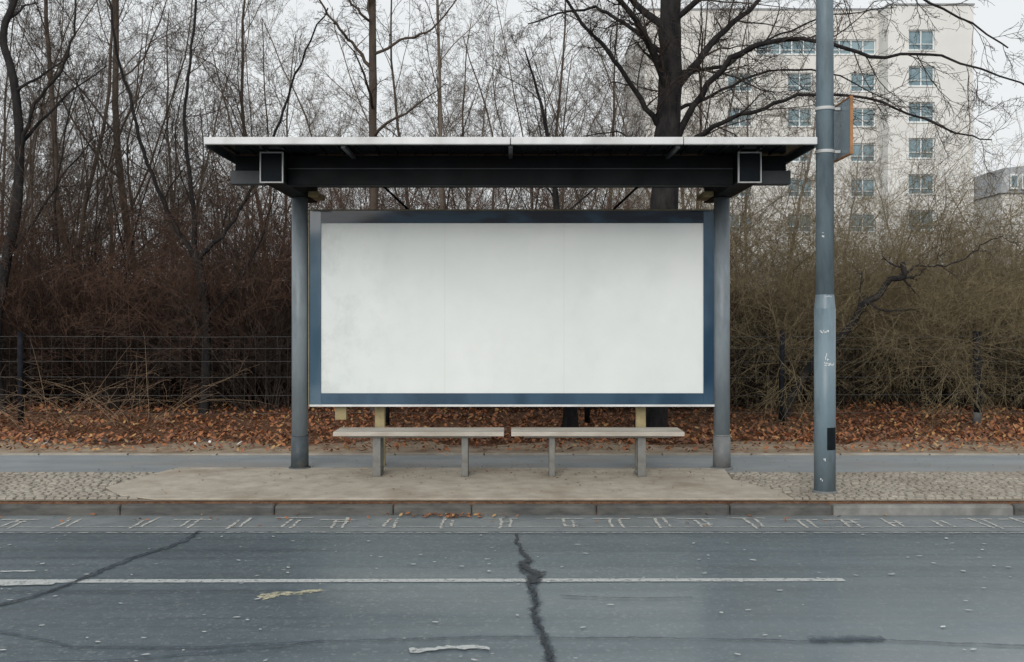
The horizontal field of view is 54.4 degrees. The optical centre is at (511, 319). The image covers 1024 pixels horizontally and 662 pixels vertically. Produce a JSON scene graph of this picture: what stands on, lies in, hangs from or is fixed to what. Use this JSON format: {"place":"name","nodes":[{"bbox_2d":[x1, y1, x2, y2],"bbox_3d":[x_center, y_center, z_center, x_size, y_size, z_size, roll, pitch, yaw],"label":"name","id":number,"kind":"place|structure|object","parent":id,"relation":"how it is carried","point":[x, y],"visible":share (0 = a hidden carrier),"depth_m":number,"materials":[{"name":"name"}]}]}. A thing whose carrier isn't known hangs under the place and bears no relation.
{"place":"outdoors","nodes":[
{"label":"outdoors","id":0,"kind":"place"},
{"bbox_2d":[0,532,1023,661],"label":"road","id":1,"kind":"structure","parent":0,"point":[920,599],"depth_m":5.71,"materials":[{"name":"asphalt"}]},
{"bbox_2d":[0,515,1023,531],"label":"gutter","id":2,"kind":"object","parent":1,"relation":"on","point":[45,523],"visible":1,"depth_m":7.80,"materials":[{"name":"concrete"}]},
{"bbox_2d":[1,517,1023,528],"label":"gutter joints","id":3,"kind":"object","parent":2,"relation":"on","point":[563,520],"visible":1,"depth_m":7.85,"materials":[{"name":"grey"}]},
{"bbox_2d":[0,526,1023,652],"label":"road marking","id":4,"kind":"object","parent":1,"relation":"on","point":[35,581],"visible":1,"depth_m":6.12,"materials":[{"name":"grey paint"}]},
{"bbox_2d":[0,530,1023,661],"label":"tar seam","id":5,"kind":"object","parent":1,"relation":"on","point":[533,579],"visible":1,"depth_m":5.00,"materials":[{"name":"asphalt"}]},
{"bbox_2d":[0,298,1023,514],"bbox_3d":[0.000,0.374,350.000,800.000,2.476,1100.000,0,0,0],"label":"ground","id":6,"kind":"structure","parent":0,"point":[356,419],"depth_m":13.88,"materials":[{"name":"plant"}]},
{"bbox_2d":[0,8,88,284],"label":"tree","id":7,"kind":"object","parent":6,"relation":"on","point":[31,100],"visible":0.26,"depth_m":20.44,"materials":[{"name":"brown plant"}]},
{"bbox_2d":[0,0,105,263],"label":"tree","id":8,"kind":"object","parent":6,"relation":"on","point":[2,100],"visible":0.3,"depth_m":35.67,"materials":[{"name":"brown plant"}]},
{"bbox_2d":[0,252,106,407],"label":"shrub","id":9,"kind":"object","parent":6,"relation":"on","point":[32,397],"visible":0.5,"depth_m":15.54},
{"bbox_2d":[0,0,111,414],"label":"tree","id":10,"kind":"object","parent":6,"relation":"on","point":[20,130],"visible":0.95,"depth_m":14.86,"materials":[{"name":"brown plant"}]},
{"bbox_2d":[0,90,115,362],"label":"shrub","id":11,"kind":"object","parent":6,"relation":"on","point":[6,183],"visible":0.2,"depth_m":17.38,"materials":[{"name":"brown plant"}]},
{"bbox_2d":[0,0,123,299],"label":"tree","id":12,"kind":"object","parent":6,"relation":"on","point":[26,94],"visible":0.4,"depth_m":18.21,"materials":[{"name":"brown plant"}]},
{"bbox_2d":[0,103,152,314],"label":"shrub","id":13,"kind":"object","parent":6,"relation":"on","point":[50,181],"visible":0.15,"depth_m":17.93,"materials":[{"name":"brown plant"}]},
{"bbox_2d":[1,250,168,408],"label":"shrub","id":14,"kind":"object","parent":6,"relation":"on","point":[66,396],"visible":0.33,"depth_m":15.76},
{"bbox_2d":[10,295,159,405],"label":"shrub","id":15,"kind":"object","parent":6,"relation":"on","point":[79,392],"visible":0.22,"depth_m":15.89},
{"bbox_2d":[0,0,192,398],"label":"tree","id":16,"kind":"object","parent":6,"relation":"on","point":[48,46],"visible":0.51,"depth_m":17.46,"materials":[{"name":"brown plant"}]},
{"bbox_2d":[23,0,179,288],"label":"tree","id":17,"kind":"object","parent":6,"relation":"on","point":[94,116],"visible":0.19,"depth_m":22.08,"materials":[{"name":"brown plant"}]},
{"bbox_2d":[2,212,209,402],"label":"shrub","id":18,"kind":"object","parent":6,"relation":"on","point":[58,390],"visible":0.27,"depth_m":15.78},
{"bbox_2d":[0,114,216,397],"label":"shrub","id":19,"kind":"object","parent":6,"relation":"on","point":[23,288],"visible":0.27,"depth_m":16.75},
{"bbox_2d":[36,296,191,409],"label":"shrub","id":20,"kind":"object","parent":6,"relation":"on","point":[123,381],"visible":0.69,"depth_m":15.64,"materials":[{"name":"plant"}]},
{"bbox_2d":[0,56,236,390],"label":"shrub","id":21,"kind":"object","parent":6,"relation":"on","point":[155,233],"visible":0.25,"depth_m":17.85,"materials":[{"name":"brown plant"}]},
{"bbox_2d":[16,1,221,403],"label":"tree","id":22,"kind":"object","parent":6,"relation":"on","point":[100,152],"visible":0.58,"depth_m":16.61,"materials":[{"name":"brown plant"}]},
{"bbox_2d":[0,185,243,404],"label":"shrub","id":23,"kind":"object","parent":6,"relation":"on","point":[81,296],"visible":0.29,"depth_m":15.92,"materials":[{"name":"plant"}]},
{"bbox_2d":[46,277,200,405],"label":"shrub","id":24,"kind":"object","parent":6,"relation":"on","point":[135,350],"visible":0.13,"depth_m":16.06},
{"bbox_2d":[0,126,255,406],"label":"shrub","id":25,"kind":"object","parent":6,"relation":"on","point":[38,254],"visible":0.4,"depth_m":15.48,"materials":[{"name":"plant"}]},
{"bbox_2d":[0,0,270,293],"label":"tree","id":26,"kind":"object","parent":6,"relation":"on","point":[116,72],"visible":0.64,"depth_m":18.30,"materials":[{"name":"brown plant"}]},
{"bbox_2d":[0,195,275,407],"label":"shrub","id":27,"kind":"object","parent":6,"relation":"on","point":[88,323],"visible":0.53,"depth_m":15.51,"materials":[{"name":"plant"}]},
{"bbox_2d":[30,0,269,399],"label":"tree","id":28,"kind":"object","parent":6,"relation":"on","point":[103,132],"visible":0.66,"depth_m":16.99,"materials":[{"name":"brown plant"}]},
{"bbox_2d":[15,190,291,401],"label":"shrub","id":29,"kind":"object","parent":6,"relation":"on","point":[153,290],"visible":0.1,"depth_m":16.36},
{"bbox_2d":[72,257,250,409],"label":"shrub","id":30,"kind":"object","parent":6,"relation":"on","point":[169,402],"visible":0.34,"depth_m":15.74,"materials":[{"name":"plant"}]},
{"bbox_2d":[97,0,231,265],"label":"tree","id":31,"kind":"object","parent":6,"relation":"on","point":[183,17],"visible":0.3,"depth_m":25.65,"materials":[{"name":"brown plant"}]},
{"bbox_2d":[0,80,343,326],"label":"tree","id":32,"kind":"object","parent":6,"relation":"on","point":[196,184],"visible":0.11,"depth_m":19.44,"materials":[{"name":"brown plant"}]},
{"bbox_2d":[76,236,291,411],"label":"shrub","id":33,"kind":"object","parent":6,"relation":"on","point":[269,398],"visible":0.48,"depth_m":15.23,"materials":[{"name":"plant"}]},
{"bbox_2d":[109,1,273,273],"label":"tree","id":34,"kind":"object","parent":6,"relation":"on","point":[210,113],"visible":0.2,"depth_m":21.31,"materials":[{"name":"brown plant"}]},
{"bbox_2d":[98,0,284,221],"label":"tree","id":35,"kind":"object","parent":6,"relation":"on","point":[237,7],"visible":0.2,"depth_m":38.17,"materials":[{"name":"brown plant"}]},
{"bbox_2d":[107,286,283,404],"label":"shrub","id":36,"kind":"object","parent":6,"relation":"on","point":[184,378],"visible":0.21,"depth_m":15.87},
{"bbox_2d":[58,0,344,383],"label":"tree","id":37,"kind":"object","parent":6,"relation":"on","point":[242,86],"visible":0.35,"depth_m":20.14,"materials":[{"name":"brown plant"}]},
{"bbox_2d":[128,265,281,405],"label":"shrub","id":38,"kind":"object","parent":6,"relation":"on","point":[193,370],"visible":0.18,"depth_m":15.81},
{"bbox_2d":[35,155,385,336],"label":"shrub","id":39,"kind":"object","parent":6,"relation":"on","point":[186,230],"visible":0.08,"depth_m":17.46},
{"bbox_2d":[65,0,362,414],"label":"tree","id":40,"kind":"object","parent":6,"relation":"on","point":[203,407],"visible":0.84,"depth_m":15.14,"materials":[{"name":"brown plant"}]},
{"bbox_2d":[140,274,291,407],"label":"shrub","id":41,"kind":"object","parent":6,"relation":"on","point":[233,389],"visible":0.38,"depth_m":15.63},
{"bbox_2d":[156,0,296,325],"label":"tree","id":42,"kind":"object","parent":6,"relation":"on","point":[227,109],"visible":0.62,"depth_m":17.47,"materials":[{"name":"brown plant"}]},
{"bbox_2d":[22,77,453,416],"bbox_3d":[-4.267,-1.065,16.389,6.656,5.164,7.383,0,0,21],"label":"shrub","id":43,"kind":"object","parent":6,"relation":"on","point":[212,282],"visible":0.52,"depth_m":15.19,"materials":[{"name":"plant"}]},
{"bbox_2d":[76,122,424,396],"bbox_3d":[-3.191,-0.869,16.200,6.032,4.680,6.691,0,0,-38],"label":"shrub","id":44,"kind":"object","parent":6,"relation":"on","point":[237,234],"visible":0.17,"depth_m":15.32,"materials":[{"name":"plant"}]},
{"bbox_2d":[111,170,393,402],"bbox_3d":[-3.667,-0.605,17.050,6.152,4.160,5.104,0,0,-22],"label":"shrub","id":45,"kind":"object","parent":6,"relation":"on","point":[222,284],"visible":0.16,"depth_m":15.74,"materials":[{"name":"plant"}]},
{"bbox_2d":[87,82,436,394],"bbox_3d":[-5.042,-1.569,19.176,7.597,6.094,5.360,0,0,-37],"label":"shrub","id":46,"kind":"object","parent":6,"relation":"on","point":[170,198],"visible":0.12,"depth_m":18.65,"materials":[{"name":"brown plant"}]},
{"bbox_2d":[191,0,365,258],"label":"tree","id":47,"kind":"object","parent":6,"relation":"on","point":[266,106],"visible":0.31,"depth_m":25.05,"materials":[{"name":"brown plant"}]},
{"bbox_2d":[225,2,343,253],"bbox_3d":[-6.997,-5.096,31.213,5.688,10.868,3.533,0,0,18],"label":"tree","id":48,"kind":"object","parent":6,"relation":"on","point":[283,122],"visible":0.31,"depth_m":30.92,"materials":[{"name":"brown plant"}]},
{"bbox_2d":[190,73,435,376],"bbox_3d":[-3.175,-1.545,17.751,5.345,6.077,7.577,0,0,-17],"label":"shrub","id":49,"kind":"object","parent":6,"relation":"on","point":[251,233],"visible":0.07,"depth_m":17.29,"materials":[{"name":"brown plant"}]},
{"bbox_2d":[96,78,537,341],"bbox_3d":[-2.680,-1.413,17.425,5.183,5.892,7.346,0,0,35],"label":"tree","id":50,"kind":"object","parent":6,"relation":"on","point":[362,188],"visible":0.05,"depth_m":17.19,"materials":[{"name":"brown plant"}]},
{"bbox_2d":[242,0,460,249],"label":"tree","id":51,"kind":"object","parent":6,"relation":"on","point":[307,108],"visible":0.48,"depth_m":28.48,"materials":[{"name":"brown plant"}]},
{"bbox_2d":[266,0,493,208],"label":"tree","id":52,"kind":"object","parent":6,"relation":"on","point":[392,74],"visible":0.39,"depth_m":22.65,"materials":[{"name":"brown plant"}]},
{"bbox_2d":[313,0,455,411],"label":"tree","id":53,"kind":"object","parent":6,"relation":"on","point":[371,65],"visible":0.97,"depth_m":14.89,"materials":[{"name":"brown plant"}]},
{"bbox_2d":[351,0,503,208],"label":"tree","id":54,"kind":"object","parent":6,"relation":"on","point":[439,105],"visible":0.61,"depth_m":15.98,"materials":[{"name":"brown plant"}]},
{"bbox_2d":[106,467,793,499],"bbox_3d":[-0.634,1.492,9.151,5.953,0.011,1.762,0,0,0],"label":"concrete apron","id":55,"kind":"object","parent":6,"relation":"on","point":[316,483],"visible":0.98,"depth_m":8.93,"materials":[{"name":"concrete"}]},
{"bbox_2d":[333,427,503,476],"bbox_3d":[-0.880,1.272,9.562,1.609,0.433,0.405,0,0,0],"label":"bench","id":56,"kind":"object","parent":55,"relation":"on","point":[378,435],"visible":1,"depth_m":9.43,"materials":[{"name":"concrete"}]},
{"bbox_2d":[204,137,816,469],"bbox_3d":[-0.012,-0.021,9.659,5.180,3.042,2.542,0,0,0],"label":"bus shelter","id":57,"kind":"object","parent":55,"relation":"on","point":[408,307],"visible":0.98,"depth_m":10.01,"materials":[{"name":"metal"}]},
{"bbox_2d":[511,427,684,476],"bbox_3d":[0.808,1.272,9.562,1.632,0.433,0.405,0,0,0],"label":"bench","id":58,"kind":"object","parent":55,"relation":"on","point":[640,435],"visible":1,"depth_m":9.43,"materials":[{"name":"concrete"}]},
{"bbox_2d":[377,0,564,208],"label":"tree","id":59,"kind":"object","parent":6,"relation":"on","point":[462,123],"visible":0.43,"depth_m":29.22,"materials":[{"name":"brown plant"}]},
{"bbox_2d":[414,0,591,208],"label":"tree","id":60,"kind":"object","parent":6,"relation":"on","point":[514,98],"visible":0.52,"depth_m":18.94,"materials":[{"name":"brown plant"}]},
{"bbox_2d":[402,30,609,208],"bbox_3d":[-0.478,-2.647,21.664,3.665,8.188,5.742,0,0,36],"label":"tree","id":61,"kind":"object","parent":6,"relation":"on","point":[444,94],"visible":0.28,"depth_m":21.85,"materials":[{"name":"brown plant"}]},
{"bbox_2d":[0,330,1023,425],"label":"wire fence","id":62,"kind":"object","parent":6,"relation":"on","point":[587,412],"visible":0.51,"depth_m":13.95,"materials":[{"name":"black metal"}]},
{"bbox_2d":[0,452,1023,454],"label":"path edging","id":63,"kind":"object","parent":6,"relation":"on","point":[437,453],"visible":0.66,"depth_m":11.00,"materials":[{"name":"concrete"}]},
{"bbox_2d":[0,455,1023,472],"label":"footpath","id":64,"kind":"structure","parent":6,"relation":"on","point":[161,463],"depth_m":10.43,"materials":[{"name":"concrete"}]},
{"bbox_2d":[0,436,1023,453],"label":"dirt verge","id":65,"kind":"structure","parent":6,"relation":"on","point":[259,448],"depth_m":11.57,"materials":[{"name":"soil"}]},
{"bbox_2d":[0,396,1023,452],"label":"fallen leaves","id":66,"kind":"object","parent":65,"relation":"on","point":[788,435],"visible":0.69,"depth_m":13.32,"materials":[{"name":"brown plant"}]},
{"bbox_2d":[460,0,633,208],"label":"tree","id":67,"kind":"object","parent":6,"relation":"on","point":[578,121],"visible":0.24,"depth_m":35.40,"materials":[{"name":"brown plant"}]},
{"bbox_2d":[458,18,644,426],"bbox_3d":[0.804,-1.274,13.358,2.319,5.572,3.161,0,0,-42],"label":"tree","id":68,"kind":"object","parent":6,"relation":"on","point":[570,417],"visible":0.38,"depth_m":13.37,"materials":[{"name":"brown plant"}]},
{"bbox_2d":[448,0,692,208],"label":"tree","id":69,"kind":"object","parent":6,"relation":"on","point":[561,75],"visible":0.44,"depth_m":20.71,"materials":[{"name":"brown plant"}]},
{"bbox_2d":[505,51,656,208],"bbox_3d":[1.286,-2.173,20.465,3.253,7.269,5.098,0,0,-21],"label":"tree","id":70,"kind":"object","parent":6,"relation":"on","point":[574,136],"visible":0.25,"depth_m":20.00,"materials":[{"name":"brown plant"}]},
{"bbox_2d":[549,0,657,207],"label":"tree","id":71,"kind":"object","parent":6,"relation":"on","point":[612,120],"visible":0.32,"depth_m":29.06,"materials":[{"name":"brown plant"}]},
{"bbox_2d":[573,8,697,208],"bbox_3d":[2.677,-3.305,25.673,3.223,8.903,4.032,0,0,-10],"label":"tree","id":72,"kind":"object","parent":6,"relation":"on","point":[605,102],"visible":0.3,"depth_m":25.40,"materials":[{"name":"brown plant"}]},
{"bbox_2d":[576,0,792,208],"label":"tree","id":73,"kind":"object","parent":6,"relation":"on","point":[686,3],"visible":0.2,"depth_m":34.37,"materials":[{"name":"brown plant"}]},
{"bbox_2d":[633,0,756,216],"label":"tree","id":74,"kind":"object","parent":6,"relation":"on","point":[700,128],"visible":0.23,"depth_m":25.94,"materials":[{"name":"brown plant"}]},
{"bbox_2d":[679,0,811,253],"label":"tree","id":75,"kind":"object","parent":6,"relation":"on","point":[738,64],"visible":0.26,"depth_m":27.91,"materials":[{"name":"brown plant"}]},
{"bbox_2d":[625,8,879,289],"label":"apartment wing","id":76,"kind":"structure","parent":6,"relation":"on","point":[871,48],"depth_m":80.00,"materials":[{"name":"concrete"}]},
{"bbox_2d":[756,40,876,54],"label":"window","id":77,"kind":"structure","parent":76,"relation":"in","point":[869,49],"depth_m":80.26,"materials":[{"name":"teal glass"}]},
{"bbox_2d":[509,0,1023,426],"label":"tree","id":78,"kind":"object","parent":6,"relation":"on","point":[665,58],"visible":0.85,"depth_m":13.22,"materials":[{"name":"brown plant"}]},
{"bbox_2d":[560,135,976,424],"bbox_3d":[4.293,-0.615,18.157,8.044,5.324,7.703,0,0,-21],"label":"shrub","id":79,"kind":"object","parent":6,"relation":"on","point":[759,272],"visible":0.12,"depth_m":16.23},
{"bbox_2d":[682,0,868,256],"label":"tree","id":80,"kind":"object","parent":6,"relation":"on","point":[747,101],"visible":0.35,"depth_m":34.98,"materials":[{"name":"brown plant"}]},
{"bbox_2d":[730,326,840,408],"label":"shrub","id":81,"kind":"object","parent":6,"relation":"on","point":[755,384],"visible":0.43,"depth_m":15.47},
{"bbox_2d":[579,114,1019,433],"bbox_3d":[4.721,-0.702,17.251,8.289,5.486,7.938,0,0,-30],"label":"shrub","id":82,"kind":"object","parent":6,"relation":"on","point":[793,328],"visible":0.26,"depth_m":15.22,"materials":[{"name":"plant"}]},
{"bbox_2d":[755,0,893,261],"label":"tree","id":83,"kind":"object","parent":6,"relation":"on","point":[809,156],"visible":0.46,"depth_m":36.00,"materials":[{"name":"brown plant"}]},
{"bbox_2d":[766,318,888,408],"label":"shrub","id":84,"kind":"object","parent":6,"relation":"on","point":[857,373],"visible":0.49,"depth_m":15.42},
{"bbox_2d":[644,101,1023,440],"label":"shrub","id":85,"kind":"object","parent":6,"relation":"on","point":[872,289],"visible":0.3,"depth_m":14.62,"materials":[{"name":"plant"}]},
{"bbox_2d":[649,41,1023,422],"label":"shrub","id":86,"kind":"object","parent":6,"relation":"on","point":[796,285],"visible":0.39,"depth_m":14.85,"materials":[{"name":"plant"}]},
{"bbox_2d":[678,170,1023,431],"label":"shrub","id":87,"kind":"object","parent":6,"relation":"on","point":[889,305],"visible":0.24,"depth_m":14.64,"materials":[{"name":"plant"}]},
{"bbox_2d":[681,86,1023,444],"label":"shrub","id":88,"kind":"object","parent":6,"relation":"on","point":[937,350],"visible":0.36,"depth_m":14.92,"materials":[{"name":"plant"}]},
{"bbox_2d":[730,120,990,370],"bbox_3d":[6.410,-1.095,23.695,10.021,6.632,9.595,0,0,44],"label":"shrub","id":89,"kind":"object","parent":6,"relation":"on","point":[871,208],"visible":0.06,"depth_m":21.55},
{"bbox_2d":[730,81,1023,407],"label":"shrub","id":90,"kind":"object","parent":6,"relation":"on","point":[858,202],"visible":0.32,"depth_m":15.78,"materials":[{"name":"plant"}]},
{"bbox_2d":[730,168,1023,415],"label":"shrub","id":91,"kind":"object","parent":6,"relation":"on","point":[860,295],"visible":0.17,"depth_m":15.83,"materials":[{"name":"plant"}]},
{"bbox_2d":[730,165,1023,401],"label":"shrub","id":92,"kind":"object","parent":6,"relation":"on","point":[911,274],"visible":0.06,"depth_m":16.77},
{"bbox_2d":[736,188,1023,413],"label":"shrub","id":93,"kind":"object","parent":6,"relation":"on","point":[910,290],"visible":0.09,"depth_m":16.48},
{"bbox_2d":[741,168,1023,407],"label":"shrub","id":94,"kind":"object","parent":6,"relation":"on","point":[1001,317],"visible":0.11,"depth_m":15.99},
{"bbox_2d":[756,199,1023,408],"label":"shrub","id":95,"kind":"object","parent":6,"relation":"on","point":[926,304],"visible":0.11,"depth_m":16.56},
{"bbox_2d":[769,133,1023,368],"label":"shrub","id":96,"kind":"object","parent":6,"relation":"on","point":[905,204],"visible":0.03,"depth_m":22.48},
{"bbox_2d":[779,120,1023,385],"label":"shrub","id":97,"kind":"object","parent":6,"relation":"on","point":[935,206],"visible":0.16,"depth_m":19.77,"materials":[{"name":"brown plant"}]},
{"bbox_2d":[784,227,1022,418],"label":"tree","id":98,"kind":"object","parent":6,"relation":"on","point":[809,368],"visible":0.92,"depth_m":13.97,"materials":[{"name":"brown plant"}]},
{"bbox_2d":[799,103,1023,383],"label":"shrub","id":99,"kind":"object","parent":6,"relation":"on","point":[999,254],"visible":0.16,"depth_m":16.92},
{"bbox_2d":[878,3,974,286],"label":"apartment block","id":100,"kind":"structure","parent":6,"relation":"on","point":[955,44],"depth_m":78.00,"materials":[{"name":"concrete"}]},
{"bbox_2d":[861,281,1023,409],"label":"shrub","id":101,"kind":"object","parent":6,"relation":"on","point":[930,389],"visible":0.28,"depth_m":15.50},
{"bbox_2d":[863,145,1023,384],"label":"shrub","id":102,"kind":"object","parent":6,"relation":"on","point":[971,242],"visible":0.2,"depth_m":17.37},
{"bbox_2d":[873,299,1023,407],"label":"shrub","id":103,"kind":"object","parent":6,"relation":"on","point":[996,371],"visible":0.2,"depth_m":15.62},
{"bbox_2d":[974,166,1023,281],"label":"apartment building","id":104,"kind":"structure","parent":6,"relation":"on","point":[1008,174],"depth_m":113.18,"materials":[{"name":"grey stone"}]},
{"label":"kerb bedding","id":105,"kind":"structure","parent":6,"relation":"on","visible":0},
{"bbox_2d":[0,503,1023,514],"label":"kerb","id":106,"kind":"structure","parent":105,"relation":"on","point":[540,509],"depth_m":8.12,"materials":[{"name":"concrete"}]},
{"bbox_2d":[0,471,1023,499],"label":"cobblestone paving","id":107,"kind":"structure","parent":0,"point":[892,485],"depth_m":8.99,"materials":[{"name":"stone"}]},
{"bbox_2d":[812,0,837,494],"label":"street lamp","id":108,"kind":"object","parent":107,"relation":"on","point":[824,394],"visible":0.98,"depth_m":8.53,"materials":[{"name":"metal"}]},
{"bbox_2d":[815,96,852,162],"bbox_3d":[2.740,-1.635,8.620,0.240,0.490,0.560,0,0,0],"label":"bus stop sign","id":109,"kind":"object","parent":108,"relation":"attached to","point":[843,130],"visible":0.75,"depth_m":8.52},
{"bbox_2d":[0,473,1023,500],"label":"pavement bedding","id":110,"kind":"object","parent":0,"point":[731,475],"visible":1,"depth_m":8.26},
{"bbox_2d":[0,0,1023,281],"label":"sky","id":111,"kind":"structure","parent":0,"point":[994,20],"materials":[{"name":"white"}]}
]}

